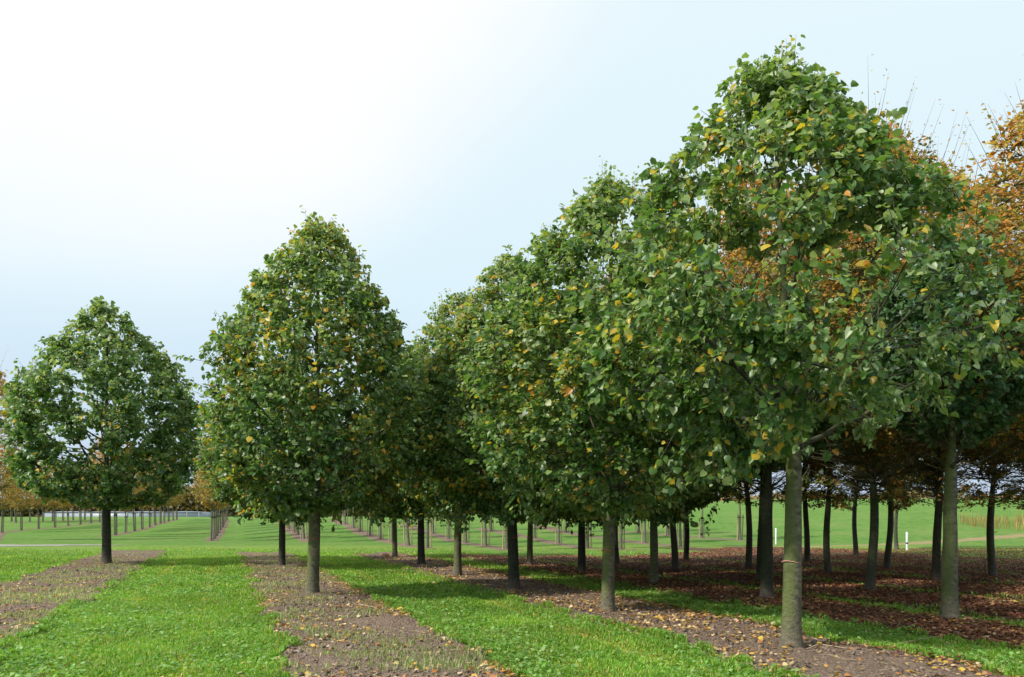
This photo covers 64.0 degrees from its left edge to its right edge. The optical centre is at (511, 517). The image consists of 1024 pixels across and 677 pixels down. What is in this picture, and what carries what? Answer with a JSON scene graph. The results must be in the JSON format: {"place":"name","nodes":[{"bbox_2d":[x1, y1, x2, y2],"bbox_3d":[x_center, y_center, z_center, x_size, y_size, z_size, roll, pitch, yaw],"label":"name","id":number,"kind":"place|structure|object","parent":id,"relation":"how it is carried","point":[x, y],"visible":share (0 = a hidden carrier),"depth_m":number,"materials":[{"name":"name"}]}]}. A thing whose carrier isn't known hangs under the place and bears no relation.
{"place":"outdoors","nodes":[
{"label":"outdoors","id":0,"kind":"place"},
{"bbox_2d":[0,544,101,545],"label":"path","id":1,"kind":"structure","parent":0,"point":[45,545],"depth_m":48.05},
{"bbox_2d":[0,498,1023,676],"bbox_3d":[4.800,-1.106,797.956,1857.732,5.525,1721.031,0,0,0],"label":"ground","id":2,"kind":"structure","parent":0,"point":[916,522],"depth_m":60.91,"materials":[{"name":"green plant"}]},
{"bbox_2d":[0,522,98,539],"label":"soil strip","id":3,"kind":"object","parent":2,"relation":"on","point":[2,535],"visible":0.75,"depth_m":94.58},
{"bbox_2d":[0,445,23,532],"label":"young tree","id":4,"kind":"object","parent":3,"relation":"on","point":[6,500],"visible":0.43,"depth_m":85.86,"materials":[{"name":"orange plant"}]},
{"bbox_2d":[0,360,26,493],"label":"young tree","id":5,"kind":"object","parent":3,"relation":"on","point":[8,470],"visible":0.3,"depth_m":57.95,"materials":[{"name":"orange plant"}]},
{"bbox_2d":[5,481,34,529],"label":"young tree","id":6,"kind":"object","parent":3,"relation":"on","point":[17,505],"visible":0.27,"depth_m":92.63,"materials":[{"name":"orange plant"}]},
{"bbox_2d":[24,460,50,528],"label":"young tree","id":7,"kind":"object","parent":3,"relation":"on","point":[38,505],"visible":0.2,"depth_m":96.71,"materials":[{"name":"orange plant"}]},
{"bbox_2d":[45,466,65,526],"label":"young tree","id":8,"kind":"object","parent":3,"relation":"on","point":[53,505],"visible":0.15,"depth_m":101.08,"materials":[{"name":"brown plant"}]},
{"bbox_2d":[55,498,75,525],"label":"young tree","id":9,"kind":"object","parent":3,"relation":"on","point":[66,507],"visible":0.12,"depth_m":106.01,"materials":[{"name":"brown plant"}]},
{"bbox_2d":[68,465,88,523],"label":"young tree","id":10,"kind":"object","parent":3,"relation":"on","point":[80,521],"visible":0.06,"depth_m":111.19,"materials":[{"name":"brown plant"}]},
{"bbox_2d":[0,550,166,663],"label":"soil bed","id":11,"kind":"object","parent":2,"relation":"on","point":[53,605],"visible":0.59,"depth_m":19.18,"materials":[{"name":"soil"}]},
{"bbox_2d":[0,295,210,563],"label":"lime tree","id":12,"kind":"object","parent":11,"relation":"on","point":[111,487],"visible":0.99,"depth_m":26.13,"materials":[{"name":"green plant"}]},
{"bbox_2d":[44,511,210,516],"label":"greenhouse","id":13,"kind":"object","parent":2,"relation":"on","point":[146,514],"visible":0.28,"depth_m":205.00,"materials":[{"name":"glass"}]},
{"bbox_2d":[96,519,180,536],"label":"soil strip","id":14,"kind":"object","parent":2,"relation":"on","point":[147,527],"visible":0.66,"depth_m":89.88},
{"bbox_2d":[81,435,117,535],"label":"young tree","id":15,"kind":"object","parent":14,"relation":"on","point":[99,453],"visible":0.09,"depth_m":67.69,"materials":[{"name":"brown plant"}]},
{"bbox_2d":[96,445,134,534],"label":"young tree","id":16,"kind":"object","parent":14,"relation":"on","point":[115,525],"visible":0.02,"depth_m":74.32,"materials":[{"name":"brown plant"}]},
{"bbox_2d":[119,462,142,532],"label":"young tree","id":17,"kind":"object","parent":14,"relation":"on","point":[125,530],"visible":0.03,"depth_m":82.40,"materials":[{"name":"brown plant"}]},
{"bbox_2d":[126,443,148,530],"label":"young tree","id":18,"kind":"object","parent":14,"relation":"on","point":[134,526],"visible":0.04,"depth_m":85.93,"materials":[{"name":"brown plant"}]},
{"bbox_2d":[135,471,157,528],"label":"young tree","id":19,"kind":"object","parent":14,"relation":"on","point":[141,512],"visible":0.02,"depth_m":90.19,"materials":[{"name":"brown plant"}]},
{"bbox_2d":[138,457,162,526],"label":"young tree","id":20,"kind":"object","parent":14,"relation":"on","point":[152,504],"visible":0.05,"depth_m":95.85,"materials":[{"name":"brown plant"}]},
{"bbox_2d":[145,459,160,524],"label":"young tree","id":21,"kind":"object","parent":14,"relation":"on","point":[154,510],"visible":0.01,"depth_m":104.19,"materials":[{"name":"brown plant"}]},
{"bbox_2d":[153,462,172,522],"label":"young tree","id":22,"kind":"object","parent":14,"relation":"on","point":[160,516],"visible":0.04,"depth_m":110.87,"materials":[{"name":"brown plant"}]},
{"bbox_2d":[158,485,173,522],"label":"young tree","id":23,"kind":"object","parent":14,"relation":"on","point":[168,503],"visible":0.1,"depth_m":115.96,"materials":[{"name":"brown plant"}]},
{"bbox_2d":[167,495,179,520],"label":"young tree","id":24,"kind":"object","parent":14,"relation":"on","point":[168,509],"visible":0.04,"depth_m":123.19,"materials":[{"name":"brown plant"}]},
{"bbox_2d":[170,492,184,519],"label":"young tree","id":25,"kind":"object","parent":14,"relation":"on","point":[174,502],"visible":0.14,"depth_m":130.68,"materials":[{"name":"orange plant"}]},
{"bbox_2d":[175,484,186,519],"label":"young tree","id":26,"kind":"object","parent":14,"relation":"on","point":[179,502],"visible":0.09,"depth_m":135.44,"materials":[{"name":"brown plant"}]},
{"bbox_2d":[205,520,228,540],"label":"soil strip","id":27,"kind":"object","parent":2,"relation":"on","point":[222,532],"visible":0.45,"depth_m":75.44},
{"bbox_2d":[189,435,225,540],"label":"young tree","id":28,"kind":"object","parent":27,"relation":"on","point":[206,500],"visible":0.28,"depth_m":56.33,"materials":[{"name":"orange plant"}]},
{"bbox_2d":[190,448,224,538],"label":"young tree","id":29,"kind":"object","parent":27,"relation":"on","point":[215,526],"visible":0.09,"depth_m":61.02,"materials":[{"name":"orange plant"}]},
{"bbox_2d":[197,450,225,535],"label":"young tree","id":30,"kind":"object","parent":27,"relation":"on","point":[217,530],"visible":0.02,"depth_m":68.71,"materials":[{"name":"brown plant"}]},
{"bbox_2d":[201,487,221,529],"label":"young tree","id":31,"kind":"object","parent":27,"relation":"on","point":[220,512],"depth_m":82.66,"materials":[{"name":"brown plant"}]},
{"bbox_2d":[205,488,228,533],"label":"young tree","id":32,"kind":"object","parent":27,"relation":"on","point":[219,514],"visible":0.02,"depth_m":75.83,"materials":[{"name":"brown plant"}]},
{"bbox_2d":[0,486,482,516],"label":"woodland","id":33,"kind":"object","parent":2,"relation":"on","point":[189,504],"visible":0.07,"depth_m":229.29,"materials":[{"name":"green plant"}]},
{"bbox_2d":[276,521,307,541],"bbox_3d":[-23.044,1.019,83.593,1.838,1.278,65.901,0,0,-18],"label":"soil strip","id":34,"kind":"object","parent":2,"relation":"on","point":[291,533],"visible":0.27,"depth_m":63.94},
{"bbox_2d":[300,523,305,538],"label":"young tree","id":35,"kind":"object","parent":34,"relation":"on","point":[303,533],"visible":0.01,"depth_m":57.51,"materials":[{"name":"brown plant"}]},
{"bbox_2d":[237,551,511,676],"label":"soil bed","id":36,"kind":"object","parent":2,"relation":"on","point":[380,623],"visible":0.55,"depth_m":11.06,"materials":[{"name":"soil"}]},
{"bbox_2d":[0,551,510,676],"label":"weeds","id":37,"kind":"object","parent":36,"relation":"on","point":[396,648],"visible":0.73,"depth_m":12.35,"materials":[{"name":"green plant"}]},
{"bbox_2d":[191,354,358,565],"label":"lime tree","id":38,"kind":"object","parent":36,"relation":"on","point":[225,493],"visible":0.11,"depth_m":24.69,"materials":[{"name":"green plant"}]},
{"bbox_2d":[172,205,436,592],"bbox_3d":[-3.963,-2.202,16.414,4.874,7.844,5.043,2,0,0],"label":"lime tree","id":39,"kind":"object","parent":36,"relation":"on","point":[322,459],"visible":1,"depth_m":15.38,"materials":[{"name":"green plant"}]},
{"bbox_2d":[247,559,1023,676],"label":"twigs","id":40,"kind":"object","parent":36,"relation":"on","point":[651,618],"visible":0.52,"depth_m":12.46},
{"bbox_2d":[330,520,435,548],"bbox_3d":[-13.577,0.962,70.503,2.304,1.388,61.513,0,0,-17],"label":"soil strip","id":41,"kind":"object","parent":2,"relation":"on","point":[364,533],"visible":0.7,"depth_m":60.16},
{"bbox_2d":[344,507,347,523],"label":"young tree","id":42,"kind":"object","parent":41,"relation":"on","point":[345,516],"visible":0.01,"depth_m":75.36,"materials":[{"name":"brown plant"}]},
{"bbox_2d":[350,507,356,527],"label":"young tree","id":43,"kind":"object","parent":41,"relation":"on","point":[353,524],"depth_m":68.51,"materials":[{"name":"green plant"}]},
{"bbox_2d":[357,515,362,531],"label":"young tree","id":44,"kind":"object","parent":41,"relation":"on","point":[360,524],"visible":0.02,"depth_m":64.35,"materials":[{"name":"brown plant"}]},
{"bbox_2d":[367,517,372,534],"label":"young tree","id":45,"kind":"object","parent":41,"relation":"on","point":[369,528],"visible":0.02,"depth_m":60.22,"materials":[{"name":"brown plant"}]},
{"bbox_2d":[377,518,383,538],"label":"young tree","id":46,"kind":"object","parent":41,"relation":"on","point":[380,532],"visible":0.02,"depth_m":56.21,"materials":[{"name":"brown plant"}]},
{"bbox_2d":[403,518,412,544],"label":"young tree","id":47,"kind":"object","parent":41,"relation":"on","point":[407,536],"visible":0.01,"depth_m":46.05,"materials":[{"name":"brown plant"}]},
{"bbox_2d":[424,518,431,547],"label":"young tree","id":48,"kind":"object","parent":41,"relation":"on","point":[427,535],"visible":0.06,"depth_m":42.48,"materials":[{"name":"brown plant"}]},
{"bbox_2d":[399,524,519,549],"bbox_3d":[-4.759,1.134,56.721,1.899,1.034,36.316,0,0,-16],"label":"soil strip","id":49,"kind":"object","parent":2,"relation":"on","point":[442,537],"visible":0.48,"depth_m":54.11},
{"bbox_2d":[446,520,450,538],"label":"young tree","id":50,"kind":"object","parent":49,"relation":"on","point":[449,534],"visible":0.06,"depth_m":55.80,"materials":[{"name":"brown plant"}]},
{"bbox_2d":[462,519,469,542],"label":"young tree","id":51,"kind":"object","parent":49,"relation":"on","point":[465,537],"depth_m":50.34,"materials":[{"name":"brown plant"}]},
{"bbox_2d":[481,518,490,545],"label":"young tree","id":52,"kind":"object","parent":49,"relation":"on","point":[485,536],"visible":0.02,"depth_m":45.27,"materials":[{"name":"brown plant"}]},
{"bbox_2d":[502,526,507,548],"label":"young tree","id":53,"kind":"object","parent":49,"relation":"on","point":[506,542],"visible":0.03,"depth_m":40.53,"materials":[{"name":"brown plant"}]},
{"bbox_2d":[0,554,1004,676],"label":"clods","id":54,"kind":"object","parent":2,"relation":"on","point":[730,644],"visible":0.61,"depth_m":11.68,"materials":[{"name":"brown bare soil"}]},
{"bbox_2d":[0,571,1023,676],"bbox_3d":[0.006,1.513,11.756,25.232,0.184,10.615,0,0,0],"label":"grass","id":55,"kind":"structure","parent":2,"relation":"on","point":[133,649],"depth_m":10.43,"materials":[{"name":"plant"}]},
{"bbox_2d":[0,544,1023,593],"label":"meadow grass","id":56,"kind":"structure","parent":2,"relation":"on","point":[181,566],"depth_m":24.66,"materials":[{"name":"plant"}]},
{"bbox_2d":[0,552,1023,676],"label":"fallen leaves","id":57,"kind":"object","parent":2,"relation":"on","point":[760,640],"depth_m":12.82,"materials":[{"name":"plant"}]},
{"bbox_2d":[474,528,633,549],"bbox_3d":[1.492,1.260,53.091,2.436,0.781,28.954,0,0,-16],"label":"soil strip","id":58,"kind":"object","parent":2,"relation":"on","point":[539,539],"visible":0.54,"depth_m":52.06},
{"bbox_2d":[555,519,561,543],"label":"young tree","id":59,"kind":"object","parent":58,"relation":"on","point":[558,540],"visible":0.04,"depth_m":49.40,"materials":[{"name":"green plant"}]},
{"bbox_2d":[585,522,591,547],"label":"young tree","id":60,"kind":"object","parent":58,"relation":"on","point":[587,540],"visible":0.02,"depth_m":41.79,"materials":[{"name":"brown plant"}]},
{"bbox_2d":[618,524,624,548],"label":"young tree","id":61,"kind":"object","parent":58,"relation":"on","point":[620,542],"visible":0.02,"depth_m":40.57,"materials":[{"name":"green plant"}]},
{"bbox_2d":[527,525,690,546],"bbox_3d":[5.595,1.145,56.805,2.172,1.013,28.220,0,0,-18],"label":"soil strip","id":62,"kind":"object","parent":2,"relation":"on","point":[600,537],"visible":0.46,"depth_m":55.50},
{"bbox_2d":[641,477,656,542],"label":"young tree","id":63,"kind":"object","parent":62,"relation":"on","point":[644,541],"visible":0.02,"depth_m":50.06,"materials":[{"name":"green plant"}]},
{"bbox_2d":[677,522,683,545],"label":"young tree","id":64,"kind":"object","parent":62,"relation":"on","point":[680,538],"visible":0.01,"depth_m":44.54,"materials":[{"name":"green plant"}]},
{"bbox_2d":[598,530,756,540],"bbox_3d":[10.999,1.269,57.186,1.547,0.573,14.720,0,0,-38],"label":"soil strip","id":65,"kind":"object","parent":2,"relation":"on","point":[690,536],"visible":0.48,"depth_m":54.80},
{"bbox_2d":[690,499,704,537],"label":"young tree","id":66,"kind":"object","parent":65,"relation":"on","point":[702,524],"visible":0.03,"depth_m":54.47,"materials":[{"name":"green plant"}]},
{"bbox_2d":[729,482,756,539],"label":"young tree","id":67,"kind":"object","parent":65,"relation":"on","point":[739,517],"visible":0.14,"depth_m":52.71,"materials":[{"name":"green plant"}]},
{"bbox_2d":[355,552,1007,676],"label":"soil bed","id":68,"kind":"object","parent":2,"relation":"on","point":[871,665],"visible":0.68,"depth_m":10.28,"materials":[{"name":"soil"}]},
{"bbox_2d":[342,403,431,556],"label":"lime tree","id":69,"kind":"object","parent":68,"relation":"on","point":[394,535],"visible":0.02,"depth_m":31.91,"materials":[{"name":"green plant"}]},
{"bbox_2d":[361,340,474,564],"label":"lime tree","id":70,"kind":"object","parent":68,"relation":"on","point":[394,504],"visible":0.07,"depth_m":26.35,"materials":[{"name":"green plant"}]},
{"bbox_2d":[361,284,540,575],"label":"lime tree","id":71,"kind":"object","parent":68,"relation":"on","point":[436,505],"visible":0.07,"depth_m":21.71,"materials":[{"name":"green plant"}]},
{"bbox_2d":[405,244,617,588],"bbox_3d":[-0.030,-2.126,17.951,4.942,7.687,4.776,0,-1,-30],"label":"lime tree","id":72,"kind":"object","parent":68,"relation":"on","point":[453,474],"visible":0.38,"depth_m":17.20,"materials":[{"name":"green plant"}]},
{"bbox_2d":[456,156,768,611],"bbox_3d":[1.729,-2.023,13.681,5.270,7.478,5.516,0,0,0],"label":"lime tree","id":73,"kind":"object","parent":68,"relation":"on","point":[606,501],"visible":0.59,"depth_m":12.61,"materials":[{"name":"green plant"}]},
{"bbox_2d":[566,34,1023,647],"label":"lime tree","id":74,"kind":"object","parent":68,"relation":"on","point":[798,114],"visible":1,"depth_m":8.90,"materials":[{"name":"green plant"}]},
{"bbox_2d":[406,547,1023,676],"bbox_3d":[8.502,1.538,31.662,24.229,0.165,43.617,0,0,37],"label":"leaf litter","id":75,"kind":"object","parent":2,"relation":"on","point":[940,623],"visible":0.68,"depth_m":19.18,"materials":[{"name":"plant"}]},
{"bbox_2d":[463,555,1023,649],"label":"soil bed","id":76,"kind":"object","parent":2,"relation":"on","point":[810,615],"visible":0.11,"depth_m":13.69,"materials":[{"name":"soil"}]},
{"bbox_2d":[496,416,559,565],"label":"lime tree","id":77,"kind":"object","parent":76,"relation":"on","point":[521,519],"visible":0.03,"depth_m":26.61,"materials":[{"name":"green plant"}]},
{"bbox_2d":[523,401,631,572],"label":"lime tree","id":78,"kind":"object","parent":76,"relation":"on","point":[581,567],"visible":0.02,"depth_m":23.13,"materials":[{"name":"green plant"}]},
{"bbox_2d":[551,315,754,584],"bbox_3d":[3.359,-1.797,19.043,5.130,7.011,4.901,0,0,18],"label":"lime tree","id":79,"kind":"object","parent":76,"relation":"on","point":[703,500],"visible":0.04,"depth_m":18.59,"materials":[{"name":"green plant"}]},
{"bbox_2d":[666,298,859,600],"bbox_3d":[4.847,-1.230,15.365,3.570,5.884,2.972,0,0,-15],"label":"lime tree","id":80,"kind":"object","parent":76,"relation":"on","point":[766,575],"visible":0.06,"depth_m":15.45,"materials":[{"name":"green plant"}]},
{"bbox_2d":[828,209,1023,619],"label":"lime tree","id":81,"kind":"object","parent":76,"relation":"on","point":[966,432],"visible":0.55,"depth_m":12.06,"materials":[{"name":"green plant"}]},
{"bbox_2d":[534,556,1023,620],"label":"soil bed","id":82,"kind":"object","parent":2,"relation":"on","point":[879,592],"visible":0.2,"depth_m":16.84,"materials":[{"name":"soil"}]},
{"bbox_2d":[551,268,619,563],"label":"hornbeam tree","id":83,"kind":"object","parent":82,"relation":"on","point":[617,559],"depth_m":27.10,"materials":[{"name":"green plant"}]},
{"bbox_2d":[606,199,754,570],"bbox_3d":[4.544,-3.856,23.628,5.676,11.165,5.254,0,0,-42],"label":"hornbeam tree","id":84,"kind":"object","parent":82,"relation":"on","point":[674,552],"depth_m":23.64,"materials":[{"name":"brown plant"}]},
{"bbox_2d":[700,156,870,580],"bbox_3d":[5.994,-3.974,20.203,5.622,11.410,5.774,0,0,-34],"label":"hornbeam tree","id":85,"kind":"object","parent":82,"relation":"on","point":[736,252],"visible":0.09,"depth_m":19.29,"materials":[{"name":"green plant"}]},
{"bbox_2d":[751,54,1007,590],"bbox_3d":[7.732,-3.968,17.703,5.361,11.393,5.792,0,0,0],"label":"hornbeam tree","id":86,"kind":"object","parent":82,"relation":"on","point":[867,457],"visible":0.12,"depth_m":17.36,"materials":[{"name":"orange plant"}]},
{"bbox_2d":[882,54,1023,508],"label":"hornbeam tree","id":87,"kind":"object","parent":82,"relation":"on","point":[1008,174],"visible":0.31,"depth_m":13.15,"materials":[{"name":"orange plant"}]},
{"bbox_2d":[619,556,1023,600],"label":"soil bed","id":88,"kind":"object","parent":2,"relation":"on","point":[906,583],"visible":0.23,"depth_m":19.99,"materials":[{"name":"soil"}]},
{"bbox_2d":[682,514,689,559],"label":"hornbeam tree","id":89,"kind":"object","parent":88,"relation":"on","point":[686,541],"depth_m":29.23,"materials":[{"name":"brown plant"}]},
{"bbox_2d":[719,215,785,567],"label":"hornbeam tree","id":90,"kind":"object","parent":88,"relation":"on","point":[747,502],"visible":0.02,"depth_m":25.17,"materials":[{"name":"green plant"}]},
{"bbox_2d":[758,238,910,573],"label":"hornbeam tree","id":91,"kind":"object","parent":88,"relation":"on","point":[830,497],"visible":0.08,"depth_m":22.96,"materials":[{"name":"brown plant"}]},
{"bbox_2d":[823,110,1023,582],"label":"hornbeam tree","id":92,"kind":"object","parent":88,"relation":"on","point":[936,552],"visible":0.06,"depth_m":19.73,"materials":[{"name":"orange plant"}]},
{"bbox_2d":[658,553,1023,584],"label":"soil bed","id":93,"kind":"object","parent":2,"relation":"on","point":[897,572],"visible":0.12,"depth_m":24.36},
{"bbox_2d":[772,254,854,561],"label":"hornbeam tree","id":94,"kind":"object","parent":93,"relation":"on","point":[806,504],"depth_m":28.34,"materials":[{"name":"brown plant"}]},
{"bbox_2d":[828,249,944,569],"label":"hornbeam tree","id":95,"kind":"object","parent":93,"relation":"on","point":[888,546],"visible":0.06,"depth_m":24.64,"materials":[{"name":"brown plant"}]},
{"bbox_2d":[910,168,1023,575],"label":"hornbeam tree","id":96,"kind":"object","parent":93,"relation":"on","point":[991,562],"visible":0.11,"depth_m":21.48,"materials":[{"name":"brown plant"}]},
{"bbox_2d":[666,548,1023,573],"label":"soil bed","id":97,"kind":"object","parent":2,"relation":"on","point":[703,549],"visible":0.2,"depth_m":31.25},
{"bbox_2d":[882,440,981,511],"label":"hornbeam tree","id":98,"kind":"object","parent":97,"relation":"on","point":[932,487],"visible":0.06,"depth_m":29.11,"materials":[{"name":"brown plant"}]},
{"bbox_2d":[977,245,1023,509],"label":"hornbeam tree","id":99,"kind":"object","parent":97,"relation":"on","point":[1022,497],"visible":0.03,"depth_m":24.28,"materials":[{"name":"brown plant"}]},
{"bbox_2d":[713,490,1023,500],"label":"hedgerow","id":100,"kind":"object","parent":2,"relation":"on","point":[752,497],"visible":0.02,"depth_m":220.10,"materials":[{"name":"green plant"}]},
{"bbox_2d":[833,448,908,554],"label":"hornbeam tree","id":101,"kind":"object","parent":2,"relation":"on","point":[853,508],"visible":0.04,"depth_m":33.51,"materials":[{"name":"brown plant"}]},
{"bbox_2d":[723,546,1023,564],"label":"soil bed","id":102,"kind":"object","parent":2,"relation":"on","point":[878,555],"visible":0.27,"depth_m":33.65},
{"bbox_2d":[877,455,936,549],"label":"hornbeam tree","id":103,"kind":"object","parent":2,"relation":"on","point":[896,545],"visible":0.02,"depth_m":40.54,"materials":[{"name":"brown plant"}]},
{"bbox_2d":[958,512,1023,530],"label":"dry weeds","id":104,"kind":"object","parent":2,"relation":"on","point":[1017,523],"visible":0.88,"depth_m":63.32,"materials":[{"name":"beige plant"}]},
{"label":"soil strip","id":105,"kind":"structure","parent":2,"relation":"on","visible":0},
{"bbox_2d":[2,475,24,522],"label":"young tree","id":106,"kind":"object","parent":105,"relation":"on","point":[15,510],"visible":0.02,"depth_m":120.41,"materials":[{"name":"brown plant"}]},
{"bbox_2d":[21,491,40,521],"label":"young tree","id":107,"kind":"object","parent":105,"relation":"on","point":[30,506],"visible":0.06,"depth_m":123.59,"materials":[{"name":"green plant"}]},
{"bbox_2d":[0,0,1023,507],"label":"sky","id":108,"kind":"structure","parent":0,"point":[154,153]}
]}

